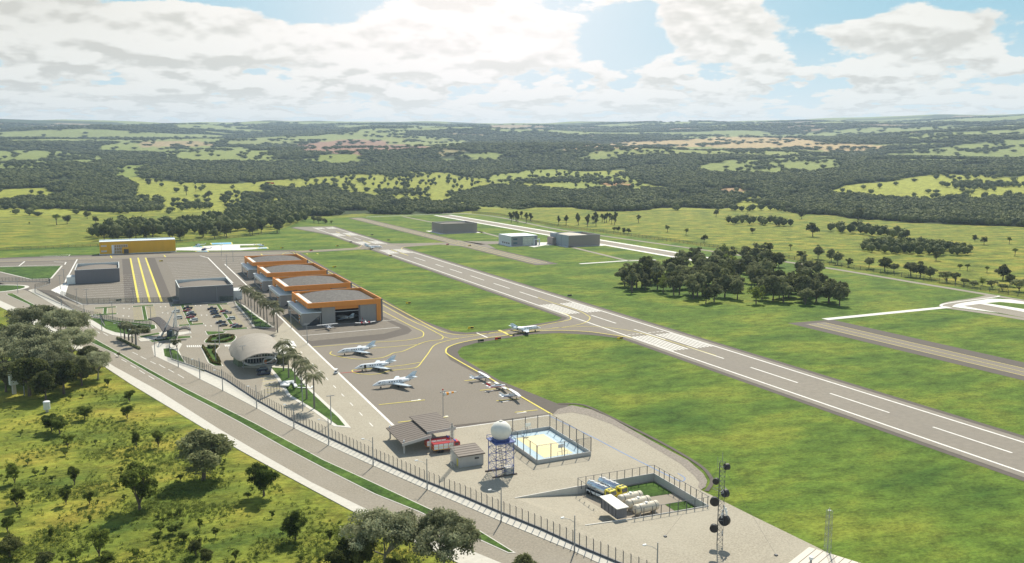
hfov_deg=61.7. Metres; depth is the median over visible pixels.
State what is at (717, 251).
tree
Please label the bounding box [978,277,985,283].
tree
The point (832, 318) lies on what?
concrete path
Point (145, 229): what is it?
tree
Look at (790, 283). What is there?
tree
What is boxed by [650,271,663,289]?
tree
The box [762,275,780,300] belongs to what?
tree
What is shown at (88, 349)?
tree
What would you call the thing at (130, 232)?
tree
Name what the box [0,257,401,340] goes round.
apron
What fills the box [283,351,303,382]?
palm tree
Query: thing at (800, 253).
tree
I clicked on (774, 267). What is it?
tree
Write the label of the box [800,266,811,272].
tree
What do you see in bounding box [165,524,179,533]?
tree
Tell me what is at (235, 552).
tree
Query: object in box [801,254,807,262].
tree
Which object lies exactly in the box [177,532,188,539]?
tree
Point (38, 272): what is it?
lawn
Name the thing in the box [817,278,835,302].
tree
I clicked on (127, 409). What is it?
tree
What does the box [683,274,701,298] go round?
tree
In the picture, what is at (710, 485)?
verge kerb
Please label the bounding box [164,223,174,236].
tree
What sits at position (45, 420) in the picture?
tree
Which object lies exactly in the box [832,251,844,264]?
tree
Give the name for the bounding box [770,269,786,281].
tree
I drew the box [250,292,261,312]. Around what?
palm tree
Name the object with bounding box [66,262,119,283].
hangar shell
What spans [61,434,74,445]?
tree
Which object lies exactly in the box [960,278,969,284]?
tree
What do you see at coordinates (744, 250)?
tree
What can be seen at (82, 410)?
tree
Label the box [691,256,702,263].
tree
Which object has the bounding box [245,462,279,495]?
tree
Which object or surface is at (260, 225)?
tree
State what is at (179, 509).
shrub
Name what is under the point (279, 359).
shrub bed
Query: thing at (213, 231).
tree
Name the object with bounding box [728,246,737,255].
tree
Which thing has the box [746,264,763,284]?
tree
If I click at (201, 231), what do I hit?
tree
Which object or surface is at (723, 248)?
tree
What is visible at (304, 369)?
palm tree
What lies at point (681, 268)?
tree
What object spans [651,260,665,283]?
tree
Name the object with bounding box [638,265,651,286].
tree
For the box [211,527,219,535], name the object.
tree
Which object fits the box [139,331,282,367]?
gate plaza
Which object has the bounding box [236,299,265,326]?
fence
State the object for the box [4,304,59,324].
tree
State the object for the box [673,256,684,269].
tree
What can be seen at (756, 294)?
tree
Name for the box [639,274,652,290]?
tree
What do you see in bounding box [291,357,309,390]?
palm tree
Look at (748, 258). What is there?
tree
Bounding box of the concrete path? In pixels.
[377,213,999,319]
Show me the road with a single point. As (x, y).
(517, 541)
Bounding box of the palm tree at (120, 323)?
[117,320,128,338]
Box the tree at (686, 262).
[679,256,691,268]
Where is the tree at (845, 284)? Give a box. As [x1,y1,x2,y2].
[835,281,848,287]
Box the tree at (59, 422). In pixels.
[49,415,68,433]
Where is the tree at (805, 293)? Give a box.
[797,288,814,303]
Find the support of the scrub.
on the ground at (22, 230)
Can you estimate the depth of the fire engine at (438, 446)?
253.78 m
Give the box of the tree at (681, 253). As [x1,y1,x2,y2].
[674,250,690,257]
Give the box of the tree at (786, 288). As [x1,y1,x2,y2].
[774,275,793,301]
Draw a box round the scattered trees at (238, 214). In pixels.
[0,115,1023,254]
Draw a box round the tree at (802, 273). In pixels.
[793,271,808,277]
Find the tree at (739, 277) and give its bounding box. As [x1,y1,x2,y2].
[731,275,745,282]
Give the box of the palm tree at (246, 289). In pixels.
[245,287,255,307]
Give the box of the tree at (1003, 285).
[997,284,1008,290]
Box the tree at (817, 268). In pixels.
[811,260,823,272]
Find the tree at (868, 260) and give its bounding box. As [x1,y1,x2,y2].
[864,257,874,268]
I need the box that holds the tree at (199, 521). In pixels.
[197,518,202,527]
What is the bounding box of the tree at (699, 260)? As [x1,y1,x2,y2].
[692,257,707,267]
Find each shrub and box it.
[152,533,162,540]
[155,524,164,530]
[170,339,180,346]
[176,507,183,513]
[242,492,251,497]
[295,553,303,561]
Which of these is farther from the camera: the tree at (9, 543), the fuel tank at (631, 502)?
the fuel tank at (631, 502)
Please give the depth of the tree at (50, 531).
195.88 m
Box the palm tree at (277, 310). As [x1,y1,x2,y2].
[269,307,284,331]
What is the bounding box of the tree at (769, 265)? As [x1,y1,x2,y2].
[755,258,775,269]
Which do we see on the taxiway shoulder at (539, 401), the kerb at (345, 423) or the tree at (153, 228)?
the kerb at (345, 423)
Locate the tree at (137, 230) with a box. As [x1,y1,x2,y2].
[130,225,139,237]
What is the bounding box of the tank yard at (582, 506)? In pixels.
[515,473,708,525]
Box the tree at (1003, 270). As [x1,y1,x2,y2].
[994,264,1011,279]
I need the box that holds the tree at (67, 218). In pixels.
[62,215,71,223]
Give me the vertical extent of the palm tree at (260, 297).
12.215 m
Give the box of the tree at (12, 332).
[0,322,52,350]
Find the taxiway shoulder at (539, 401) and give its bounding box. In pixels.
[0,250,616,427]
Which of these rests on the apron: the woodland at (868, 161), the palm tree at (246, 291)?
the palm tree at (246, 291)
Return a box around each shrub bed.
[136,325,149,332]
[216,333,229,338]
[276,352,287,364]
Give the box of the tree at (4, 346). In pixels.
[0,341,13,363]
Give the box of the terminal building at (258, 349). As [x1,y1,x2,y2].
[229,333,295,366]
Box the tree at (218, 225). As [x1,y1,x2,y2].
[213,223,220,231]
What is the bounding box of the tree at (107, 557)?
[95,550,115,562]
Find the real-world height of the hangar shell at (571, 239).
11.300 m
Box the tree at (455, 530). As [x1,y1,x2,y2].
[404,506,481,562]
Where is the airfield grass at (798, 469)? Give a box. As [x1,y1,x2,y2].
[0,213,1023,562]
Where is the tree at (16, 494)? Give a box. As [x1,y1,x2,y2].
[10,488,25,506]
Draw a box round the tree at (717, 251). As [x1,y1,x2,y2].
[711,248,722,254]
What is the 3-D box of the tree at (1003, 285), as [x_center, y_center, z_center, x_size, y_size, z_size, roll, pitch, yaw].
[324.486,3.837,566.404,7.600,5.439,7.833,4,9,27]
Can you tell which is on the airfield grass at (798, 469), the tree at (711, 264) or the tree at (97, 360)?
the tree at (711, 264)
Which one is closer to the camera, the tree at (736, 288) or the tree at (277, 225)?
the tree at (736, 288)
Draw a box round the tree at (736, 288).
[728,279,744,298]
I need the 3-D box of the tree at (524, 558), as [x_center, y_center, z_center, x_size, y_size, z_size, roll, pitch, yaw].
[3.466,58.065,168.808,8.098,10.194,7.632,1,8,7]
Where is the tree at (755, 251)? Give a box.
[749,242,765,255]
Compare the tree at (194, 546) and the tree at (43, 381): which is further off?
the tree at (43, 381)
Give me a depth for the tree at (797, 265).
635.18 m
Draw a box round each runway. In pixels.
[294,226,1023,476]
[438,215,1023,317]
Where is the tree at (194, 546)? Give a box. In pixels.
[187,538,201,554]
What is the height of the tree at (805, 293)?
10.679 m
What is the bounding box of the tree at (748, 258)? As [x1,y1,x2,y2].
[738,252,756,270]
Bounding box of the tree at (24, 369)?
[7,356,50,395]
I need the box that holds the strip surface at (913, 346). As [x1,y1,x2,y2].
[352,218,1023,375]
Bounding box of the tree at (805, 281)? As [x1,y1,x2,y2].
[793,275,815,300]
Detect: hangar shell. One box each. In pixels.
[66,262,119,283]
[172,277,241,303]
[432,221,476,233]
[547,231,599,246]
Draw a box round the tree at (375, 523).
[338,505,420,561]
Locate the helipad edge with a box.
[193,242,268,251]
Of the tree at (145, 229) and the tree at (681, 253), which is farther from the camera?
the tree at (145, 229)
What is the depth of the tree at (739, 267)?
607.17 m
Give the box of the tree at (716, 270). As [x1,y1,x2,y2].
[706,266,721,280]
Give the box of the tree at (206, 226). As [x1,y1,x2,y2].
[197,224,207,236]
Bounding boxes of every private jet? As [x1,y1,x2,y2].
[335,313,356,320]
[337,340,375,354]
[354,355,395,370]
[364,243,381,248]
[372,371,416,387]
[509,323,539,332]
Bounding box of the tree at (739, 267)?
[729,258,748,274]
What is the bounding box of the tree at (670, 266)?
[666,262,676,272]
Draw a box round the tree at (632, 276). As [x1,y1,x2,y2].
[627,270,638,292]
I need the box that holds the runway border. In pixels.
[434,215,1023,312]
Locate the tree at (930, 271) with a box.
[925,266,937,278]
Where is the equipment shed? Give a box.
[449,443,484,467]
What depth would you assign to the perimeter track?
600.68 m
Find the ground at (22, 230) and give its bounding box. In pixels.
[0,114,1023,562]
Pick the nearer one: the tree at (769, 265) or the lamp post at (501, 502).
the lamp post at (501, 502)
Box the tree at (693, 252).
[686,246,705,259]
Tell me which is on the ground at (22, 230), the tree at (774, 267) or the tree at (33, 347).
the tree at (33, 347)
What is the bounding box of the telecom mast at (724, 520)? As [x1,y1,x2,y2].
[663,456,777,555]
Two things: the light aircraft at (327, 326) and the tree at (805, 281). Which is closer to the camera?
the light aircraft at (327, 326)
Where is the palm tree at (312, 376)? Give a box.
[302,370,325,407]
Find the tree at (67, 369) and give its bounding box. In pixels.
[51,360,81,393]
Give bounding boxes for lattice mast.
[450,423,453,467]
[824,508,832,552]
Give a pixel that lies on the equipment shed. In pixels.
(467, 455)
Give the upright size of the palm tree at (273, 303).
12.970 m
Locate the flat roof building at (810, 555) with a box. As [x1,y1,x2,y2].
[789,547,858,562]
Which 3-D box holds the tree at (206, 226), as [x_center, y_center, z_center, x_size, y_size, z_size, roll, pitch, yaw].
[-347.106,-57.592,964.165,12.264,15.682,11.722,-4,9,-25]
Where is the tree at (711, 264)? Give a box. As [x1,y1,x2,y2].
[704,262,716,266]
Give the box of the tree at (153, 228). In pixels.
[149,224,156,236]
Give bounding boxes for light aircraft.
[317,323,337,328]
[355,318,373,324]
[469,371,490,379]
[486,382,507,389]
[499,389,520,399]
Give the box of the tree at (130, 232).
[124,228,135,237]
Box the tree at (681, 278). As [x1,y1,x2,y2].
[676,273,684,294]
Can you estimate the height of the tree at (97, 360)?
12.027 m
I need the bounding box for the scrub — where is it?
[450,183,580,208]
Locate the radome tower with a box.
[485,420,516,477]
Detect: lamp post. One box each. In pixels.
[283,404,294,427]
[326,395,333,422]
[361,437,373,465]
[415,458,427,488]
[488,488,501,520]
[560,515,574,551]
[642,542,657,562]
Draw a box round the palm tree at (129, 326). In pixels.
[126,324,137,341]
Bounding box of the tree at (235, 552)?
[231,549,239,559]
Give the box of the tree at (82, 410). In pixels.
[76,405,92,418]
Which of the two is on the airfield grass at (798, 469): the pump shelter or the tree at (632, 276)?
the tree at (632, 276)
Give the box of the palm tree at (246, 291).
[242,286,253,305]
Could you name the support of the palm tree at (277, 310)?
on the yard paving
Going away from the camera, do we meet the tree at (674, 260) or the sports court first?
the sports court
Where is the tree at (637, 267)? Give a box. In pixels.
[627,263,648,287]
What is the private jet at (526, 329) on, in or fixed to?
on the taxiway at (438, 370)
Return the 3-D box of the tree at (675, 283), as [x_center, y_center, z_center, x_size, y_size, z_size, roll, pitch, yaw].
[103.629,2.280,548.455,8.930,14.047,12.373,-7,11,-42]
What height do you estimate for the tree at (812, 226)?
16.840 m
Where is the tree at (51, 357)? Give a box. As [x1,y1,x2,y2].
[34,350,77,367]
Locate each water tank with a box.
[7,372,17,393]
[43,400,50,411]
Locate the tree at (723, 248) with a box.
[719,244,728,252]
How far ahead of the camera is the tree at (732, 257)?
659.62 m
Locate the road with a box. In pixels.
[0,283,596,562]
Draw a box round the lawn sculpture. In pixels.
[280,380,312,387]
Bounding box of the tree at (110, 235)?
[106,229,115,237]
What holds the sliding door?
in the hangar at (314, 307)
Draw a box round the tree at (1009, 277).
[1005,274,1015,285]
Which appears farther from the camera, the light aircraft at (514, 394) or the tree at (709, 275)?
the tree at (709, 275)
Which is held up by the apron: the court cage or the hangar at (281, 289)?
the hangar at (281, 289)
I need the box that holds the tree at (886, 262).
[877,257,892,271]
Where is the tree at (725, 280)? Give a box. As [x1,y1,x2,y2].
[713,268,735,296]
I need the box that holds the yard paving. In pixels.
[259,322,825,562]
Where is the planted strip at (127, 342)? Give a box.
[116,336,140,348]
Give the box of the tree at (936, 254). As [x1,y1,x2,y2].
[933,251,940,258]
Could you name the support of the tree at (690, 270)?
on the airfield grass at (798, 469)
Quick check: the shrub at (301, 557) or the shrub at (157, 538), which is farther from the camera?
the shrub at (157, 538)
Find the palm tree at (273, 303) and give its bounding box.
[266,301,279,323]
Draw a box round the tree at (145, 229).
[139,225,151,236]
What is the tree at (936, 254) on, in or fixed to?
on the ground at (22, 230)
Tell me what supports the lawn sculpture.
on the lawn at (38, 272)
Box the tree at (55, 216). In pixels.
[52,214,60,224]
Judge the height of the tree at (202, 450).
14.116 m
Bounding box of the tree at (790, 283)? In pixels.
[784,280,796,297]
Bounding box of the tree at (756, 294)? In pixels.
[747,285,765,303]
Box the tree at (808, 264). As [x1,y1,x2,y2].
[802,260,818,267]
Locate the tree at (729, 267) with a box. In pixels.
[721,264,735,272]
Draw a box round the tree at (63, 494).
[59,489,71,504]
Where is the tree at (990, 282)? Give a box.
[985,280,998,287]
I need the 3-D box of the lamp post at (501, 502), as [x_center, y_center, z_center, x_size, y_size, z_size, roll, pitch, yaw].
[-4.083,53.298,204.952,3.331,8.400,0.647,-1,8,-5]
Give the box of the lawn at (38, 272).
[0,266,344,425]
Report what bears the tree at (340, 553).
on the ground at (22, 230)
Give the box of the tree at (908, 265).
[903,262,919,276]
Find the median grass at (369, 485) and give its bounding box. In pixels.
[7,293,511,551]
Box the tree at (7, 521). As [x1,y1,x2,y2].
[1,515,15,531]
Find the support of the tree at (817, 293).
on the airfield grass at (798, 469)
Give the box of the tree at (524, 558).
[512,552,536,562]
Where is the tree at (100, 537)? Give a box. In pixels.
[84,527,110,555]
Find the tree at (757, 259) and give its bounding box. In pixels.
[754,256,762,262]
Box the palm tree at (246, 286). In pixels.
[238,285,248,303]
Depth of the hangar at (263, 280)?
580.35 m
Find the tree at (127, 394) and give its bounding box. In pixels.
[123,390,134,400]
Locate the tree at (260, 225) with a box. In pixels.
[256,223,265,232]
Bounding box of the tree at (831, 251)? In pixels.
[826,248,834,261]
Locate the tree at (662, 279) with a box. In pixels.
[658,274,668,292]
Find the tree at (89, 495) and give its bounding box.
[82,490,94,504]
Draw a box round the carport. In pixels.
[386,412,455,453]
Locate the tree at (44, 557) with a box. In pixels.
[34,551,54,562]
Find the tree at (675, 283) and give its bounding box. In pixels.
[663,275,682,294]
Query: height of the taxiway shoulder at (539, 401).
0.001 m
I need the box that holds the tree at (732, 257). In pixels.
[724,253,738,264]
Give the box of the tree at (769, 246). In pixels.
[763,243,773,251]
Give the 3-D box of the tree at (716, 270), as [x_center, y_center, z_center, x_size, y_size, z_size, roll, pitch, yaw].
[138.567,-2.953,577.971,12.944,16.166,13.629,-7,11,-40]
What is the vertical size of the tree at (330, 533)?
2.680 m
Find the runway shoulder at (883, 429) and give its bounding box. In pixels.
[292,226,1023,480]
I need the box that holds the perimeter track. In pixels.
[401,213,1023,319]
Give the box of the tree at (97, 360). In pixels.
[84,351,112,378]
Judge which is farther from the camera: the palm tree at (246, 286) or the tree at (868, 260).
the tree at (868, 260)
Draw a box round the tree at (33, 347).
[4,334,73,361]
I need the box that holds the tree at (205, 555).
[199,548,212,562]
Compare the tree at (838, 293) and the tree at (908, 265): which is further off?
the tree at (908, 265)
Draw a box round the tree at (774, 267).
[762,257,777,270]
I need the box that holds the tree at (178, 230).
[173,227,186,236]
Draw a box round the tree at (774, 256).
[765,252,784,271]
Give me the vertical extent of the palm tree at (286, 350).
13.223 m
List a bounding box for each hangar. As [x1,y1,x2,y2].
[241,254,307,278]
[253,263,327,290]
[269,274,351,306]
[287,287,382,325]
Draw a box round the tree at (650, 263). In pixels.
[646,259,659,267]
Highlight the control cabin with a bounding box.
[503,465,513,474]
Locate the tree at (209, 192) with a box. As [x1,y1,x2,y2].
[204,190,212,197]
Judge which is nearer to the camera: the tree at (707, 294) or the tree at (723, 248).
the tree at (707, 294)
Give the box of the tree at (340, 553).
[322,537,356,562]
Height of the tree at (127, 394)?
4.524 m
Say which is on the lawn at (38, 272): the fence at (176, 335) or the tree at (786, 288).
the fence at (176, 335)
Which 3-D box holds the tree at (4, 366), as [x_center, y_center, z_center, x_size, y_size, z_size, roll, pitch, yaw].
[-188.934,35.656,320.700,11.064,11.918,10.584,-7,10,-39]
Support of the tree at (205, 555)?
on the ground at (22, 230)
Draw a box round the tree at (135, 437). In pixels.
[131,431,139,446]
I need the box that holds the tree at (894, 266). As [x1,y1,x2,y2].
[889,263,899,272]
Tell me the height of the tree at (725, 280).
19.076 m
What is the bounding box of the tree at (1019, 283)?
[1009,279,1023,290]
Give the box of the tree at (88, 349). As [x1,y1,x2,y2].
[76,345,102,367]
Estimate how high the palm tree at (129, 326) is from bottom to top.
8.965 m
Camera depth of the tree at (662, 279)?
556.87 m
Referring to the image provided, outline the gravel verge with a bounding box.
[553,405,706,488]
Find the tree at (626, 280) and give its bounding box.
[623,268,640,289]
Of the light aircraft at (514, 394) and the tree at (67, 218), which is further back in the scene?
the tree at (67, 218)
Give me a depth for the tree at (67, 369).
314.98 m
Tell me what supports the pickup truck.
on the yard paving
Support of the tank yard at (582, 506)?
on the yard paving
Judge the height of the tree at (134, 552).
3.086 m
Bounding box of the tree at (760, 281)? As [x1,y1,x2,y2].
[753,278,768,298]
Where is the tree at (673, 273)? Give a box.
[664,271,680,288]
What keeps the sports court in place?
on the yard paving
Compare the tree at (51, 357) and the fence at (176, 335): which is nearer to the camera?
the tree at (51, 357)
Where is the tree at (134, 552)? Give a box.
[131,548,139,559]
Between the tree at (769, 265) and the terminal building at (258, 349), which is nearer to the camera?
the terminal building at (258, 349)
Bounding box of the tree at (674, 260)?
[664,257,681,267]
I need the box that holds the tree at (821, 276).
[815,273,824,284]
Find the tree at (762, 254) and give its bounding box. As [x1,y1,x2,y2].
[756,249,768,259]
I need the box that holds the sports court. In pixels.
[509,423,590,463]
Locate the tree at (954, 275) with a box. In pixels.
[951,272,960,280]
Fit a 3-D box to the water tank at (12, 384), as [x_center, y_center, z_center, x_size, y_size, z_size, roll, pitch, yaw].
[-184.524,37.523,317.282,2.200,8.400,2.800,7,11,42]
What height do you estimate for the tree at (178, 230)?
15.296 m
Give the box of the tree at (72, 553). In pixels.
[67,547,82,559]
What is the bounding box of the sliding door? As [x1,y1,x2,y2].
[360,304,376,321]
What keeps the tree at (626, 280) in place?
on the airfield grass at (798, 469)
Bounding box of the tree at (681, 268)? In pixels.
[674,264,687,272]
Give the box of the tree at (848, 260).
[845,258,852,266]
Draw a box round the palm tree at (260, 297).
[253,294,265,315]
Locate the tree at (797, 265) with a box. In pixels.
[794,262,801,273]
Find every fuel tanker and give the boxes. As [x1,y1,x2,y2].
[586,478,616,497]
[597,475,627,495]
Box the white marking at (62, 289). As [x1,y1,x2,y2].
[0,227,1023,472]
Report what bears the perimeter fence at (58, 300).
on the lawn at (38, 272)
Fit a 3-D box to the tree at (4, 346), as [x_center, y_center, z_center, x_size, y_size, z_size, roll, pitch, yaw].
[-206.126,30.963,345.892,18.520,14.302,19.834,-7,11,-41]
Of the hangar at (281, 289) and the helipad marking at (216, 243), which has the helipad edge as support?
the helipad marking at (216, 243)
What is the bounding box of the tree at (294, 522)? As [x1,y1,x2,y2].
[280,510,307,539]
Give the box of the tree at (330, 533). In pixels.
[327,529,332,538]
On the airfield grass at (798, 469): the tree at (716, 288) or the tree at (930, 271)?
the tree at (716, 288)
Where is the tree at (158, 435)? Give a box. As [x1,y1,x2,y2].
[151,430,162,446]
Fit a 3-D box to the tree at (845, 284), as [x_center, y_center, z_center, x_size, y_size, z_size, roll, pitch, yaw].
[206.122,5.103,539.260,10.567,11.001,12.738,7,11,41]
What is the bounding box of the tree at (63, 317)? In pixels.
[34,307,92,330]
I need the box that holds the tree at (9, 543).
[0,533,24,557]
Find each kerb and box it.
[0,266,350,427]
[8,295,514,552]
[558,403,713,490]
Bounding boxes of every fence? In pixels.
[0,277,104,325]
[61,293,225,303]
[101,315,150,329]
[169,332,203,369]
[204,363,646,562]
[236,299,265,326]
[258,382,279,399]
[474,211,1017,296]
[579,465,708,516]
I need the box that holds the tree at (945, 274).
[938,271,951,281]
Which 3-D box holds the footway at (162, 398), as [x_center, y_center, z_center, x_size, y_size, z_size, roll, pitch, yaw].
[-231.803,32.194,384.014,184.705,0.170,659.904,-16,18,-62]
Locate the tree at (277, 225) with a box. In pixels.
[272,219,282,232]
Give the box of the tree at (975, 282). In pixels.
[969,280,978,285]
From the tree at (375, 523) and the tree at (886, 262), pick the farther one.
the tree at (886, 262)
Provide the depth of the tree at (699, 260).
631.84 m
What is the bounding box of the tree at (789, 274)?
[784,272,795,278]
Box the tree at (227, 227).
[221,223,231,236]
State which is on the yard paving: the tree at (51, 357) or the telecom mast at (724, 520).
the telecom mast at (724, 520)
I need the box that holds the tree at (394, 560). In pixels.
[383,556,407,562]
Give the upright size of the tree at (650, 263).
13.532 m
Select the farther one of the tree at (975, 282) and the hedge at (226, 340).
the tree at (975, 282)
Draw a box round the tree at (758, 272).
[754,269,771,276]
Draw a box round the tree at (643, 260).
[638,255,652,265]
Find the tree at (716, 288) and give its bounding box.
[709,281,723,301]
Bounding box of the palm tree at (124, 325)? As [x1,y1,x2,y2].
[121,322,130,339]
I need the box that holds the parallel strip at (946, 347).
[350,218,1023,379]
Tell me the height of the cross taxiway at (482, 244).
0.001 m
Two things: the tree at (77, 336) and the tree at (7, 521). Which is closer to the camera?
the tree at (7, 521)
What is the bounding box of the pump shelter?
[599,494,628,518]
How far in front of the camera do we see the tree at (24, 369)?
311.08 m
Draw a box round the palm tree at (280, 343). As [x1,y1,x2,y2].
[273,338,292,370]
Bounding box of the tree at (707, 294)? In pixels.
[699,287,713,303]
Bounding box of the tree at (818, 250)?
[813,245,824,255]
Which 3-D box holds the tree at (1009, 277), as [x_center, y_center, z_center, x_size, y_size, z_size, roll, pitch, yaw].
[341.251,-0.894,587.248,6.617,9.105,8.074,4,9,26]
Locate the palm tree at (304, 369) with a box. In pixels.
[294,363,317,398]
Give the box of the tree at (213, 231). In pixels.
[208,226,218,238]
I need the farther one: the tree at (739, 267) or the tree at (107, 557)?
the tree at (739, 267)
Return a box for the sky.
[0,0,1023,123]
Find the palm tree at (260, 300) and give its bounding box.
[257,298,269,319]
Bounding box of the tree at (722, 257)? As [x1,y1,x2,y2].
[716,256,728,263]
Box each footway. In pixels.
[0,301,499,562]
[28,289,203,377]
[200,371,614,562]
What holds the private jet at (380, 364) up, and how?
on the taxiway at (438, 370)
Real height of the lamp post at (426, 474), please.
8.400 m
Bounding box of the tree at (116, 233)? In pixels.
[110,226,122,238]
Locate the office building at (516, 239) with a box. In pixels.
[499,233,539,245]
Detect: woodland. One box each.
[0,115,1023,150]
[0,134,1023,178]
[0,172,1023,226]
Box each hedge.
[202,344,221,364]
[207,333,234,341]
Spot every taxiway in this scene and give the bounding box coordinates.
[0,251,615,425]
[289,240,498,252]
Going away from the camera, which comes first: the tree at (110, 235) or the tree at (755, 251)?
the tree at (755, 251)
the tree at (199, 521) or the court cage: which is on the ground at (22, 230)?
the tree at (199, 521)
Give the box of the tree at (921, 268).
[912,261,926,277]
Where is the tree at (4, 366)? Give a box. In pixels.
[0,361,13,391]
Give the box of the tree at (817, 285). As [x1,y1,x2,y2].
[813,279,822,300]
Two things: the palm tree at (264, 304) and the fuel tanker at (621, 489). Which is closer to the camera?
the fuel tanker at (621, 489)
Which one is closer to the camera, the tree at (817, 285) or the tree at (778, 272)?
the tree at (817, 285)
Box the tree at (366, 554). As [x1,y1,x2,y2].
[346,537,377,562]
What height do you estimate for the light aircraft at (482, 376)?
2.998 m
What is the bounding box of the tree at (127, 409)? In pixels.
[120,405,132,418]
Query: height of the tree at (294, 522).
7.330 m
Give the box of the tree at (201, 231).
[198,226,206,237]
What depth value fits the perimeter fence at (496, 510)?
227.90 m
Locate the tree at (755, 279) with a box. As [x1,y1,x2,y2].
[750,269,767,285]
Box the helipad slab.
[176,244,267,250]
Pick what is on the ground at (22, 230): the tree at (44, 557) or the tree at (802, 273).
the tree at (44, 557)
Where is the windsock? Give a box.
[440,389,455,395]
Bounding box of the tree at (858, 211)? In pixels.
[853,207,864,219]
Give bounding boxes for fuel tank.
[617,490,642,503]
[625,495,650,511]
[632,500,659,516]
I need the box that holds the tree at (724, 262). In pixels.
[716,257,732,266]
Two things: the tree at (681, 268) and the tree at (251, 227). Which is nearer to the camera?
the tree at (681, 268)
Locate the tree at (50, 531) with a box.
[48,528,53,537]
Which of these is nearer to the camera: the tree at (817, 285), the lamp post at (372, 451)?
the lamp post at (372, 451)
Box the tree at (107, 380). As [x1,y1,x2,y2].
[104,378,111,384]
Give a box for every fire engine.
[424,435,452,446]
[431,439,459,452]
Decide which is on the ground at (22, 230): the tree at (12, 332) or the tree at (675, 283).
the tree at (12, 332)
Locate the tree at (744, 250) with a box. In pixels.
[737,246,750,255]
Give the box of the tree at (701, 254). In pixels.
[692,251,705,258]
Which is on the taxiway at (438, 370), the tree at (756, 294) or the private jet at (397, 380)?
the private jet at (397, 380)
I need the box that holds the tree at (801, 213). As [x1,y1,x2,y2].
[798,211,805,218]
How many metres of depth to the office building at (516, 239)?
867.48 m
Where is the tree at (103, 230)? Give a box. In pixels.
[98,225,108,239]
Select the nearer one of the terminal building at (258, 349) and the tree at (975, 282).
the terminal building at (258, 349)
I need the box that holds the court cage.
[503,413,591,459]
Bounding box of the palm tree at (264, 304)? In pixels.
[258,300,272,323]
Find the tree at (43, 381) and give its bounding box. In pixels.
[25,368,56,400]
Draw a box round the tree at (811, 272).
[809,270,813,277]
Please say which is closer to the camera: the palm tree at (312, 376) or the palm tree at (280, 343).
the palm tree at (312, 376)
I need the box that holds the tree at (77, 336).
[51,326,97,352]
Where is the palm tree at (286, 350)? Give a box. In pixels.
[277,345,296,377]
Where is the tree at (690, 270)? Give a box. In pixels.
[684,267,701,293]
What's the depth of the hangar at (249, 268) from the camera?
640.88 m
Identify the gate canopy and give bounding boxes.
[148,307,190,336]
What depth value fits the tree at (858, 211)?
1231.98 m
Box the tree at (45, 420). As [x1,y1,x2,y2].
[41,413,56,430]
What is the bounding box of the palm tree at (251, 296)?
[248,290,258,310]
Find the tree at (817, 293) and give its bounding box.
[812,290,823,302]
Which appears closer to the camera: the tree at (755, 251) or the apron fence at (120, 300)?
the apron fence at (120, 300)
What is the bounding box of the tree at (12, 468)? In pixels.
[5,463,19,482]
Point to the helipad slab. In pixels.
(227, 247)
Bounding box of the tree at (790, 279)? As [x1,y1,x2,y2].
[780,276,795,291]
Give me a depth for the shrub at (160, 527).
199.91 m
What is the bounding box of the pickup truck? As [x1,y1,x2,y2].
[257,370,270,375]
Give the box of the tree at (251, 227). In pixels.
[246,223,258,234]
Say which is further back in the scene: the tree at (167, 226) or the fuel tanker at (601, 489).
the tree at (167, 226)
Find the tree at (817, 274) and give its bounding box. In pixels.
[812,272,828,282]
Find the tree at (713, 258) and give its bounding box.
[709,252,718,262]
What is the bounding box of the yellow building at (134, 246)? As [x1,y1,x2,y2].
[99,237,176,254]
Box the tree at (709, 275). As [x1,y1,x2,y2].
[700,265,716,287]
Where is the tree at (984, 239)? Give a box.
[980,236,987,241]
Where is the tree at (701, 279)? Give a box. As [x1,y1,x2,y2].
[689,272,706,296]
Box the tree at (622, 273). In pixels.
[614,262,629,285]
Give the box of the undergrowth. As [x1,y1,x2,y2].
[0,384,421,562]
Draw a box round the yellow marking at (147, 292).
[4,218,1023,421]
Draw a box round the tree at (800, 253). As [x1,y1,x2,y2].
[796,251,806,259]
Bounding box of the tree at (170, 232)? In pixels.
[166,226,175,236]
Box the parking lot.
[57,296,274,398]
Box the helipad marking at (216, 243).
[195,242,265,251]
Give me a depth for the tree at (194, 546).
186.88 m
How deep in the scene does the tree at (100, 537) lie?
186.30 m
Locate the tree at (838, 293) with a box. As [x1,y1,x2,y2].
[830,283,850,305]
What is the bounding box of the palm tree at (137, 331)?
[129,328,141,344]
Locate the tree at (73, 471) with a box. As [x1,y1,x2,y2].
[67,466,79,484]
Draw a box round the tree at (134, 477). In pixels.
[117,460,157,510]
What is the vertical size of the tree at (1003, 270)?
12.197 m
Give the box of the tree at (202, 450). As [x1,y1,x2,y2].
[174,427,235,480]
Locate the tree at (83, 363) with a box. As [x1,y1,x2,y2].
[71,355,95,385]
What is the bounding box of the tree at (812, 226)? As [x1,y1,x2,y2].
[806,222,819,236]

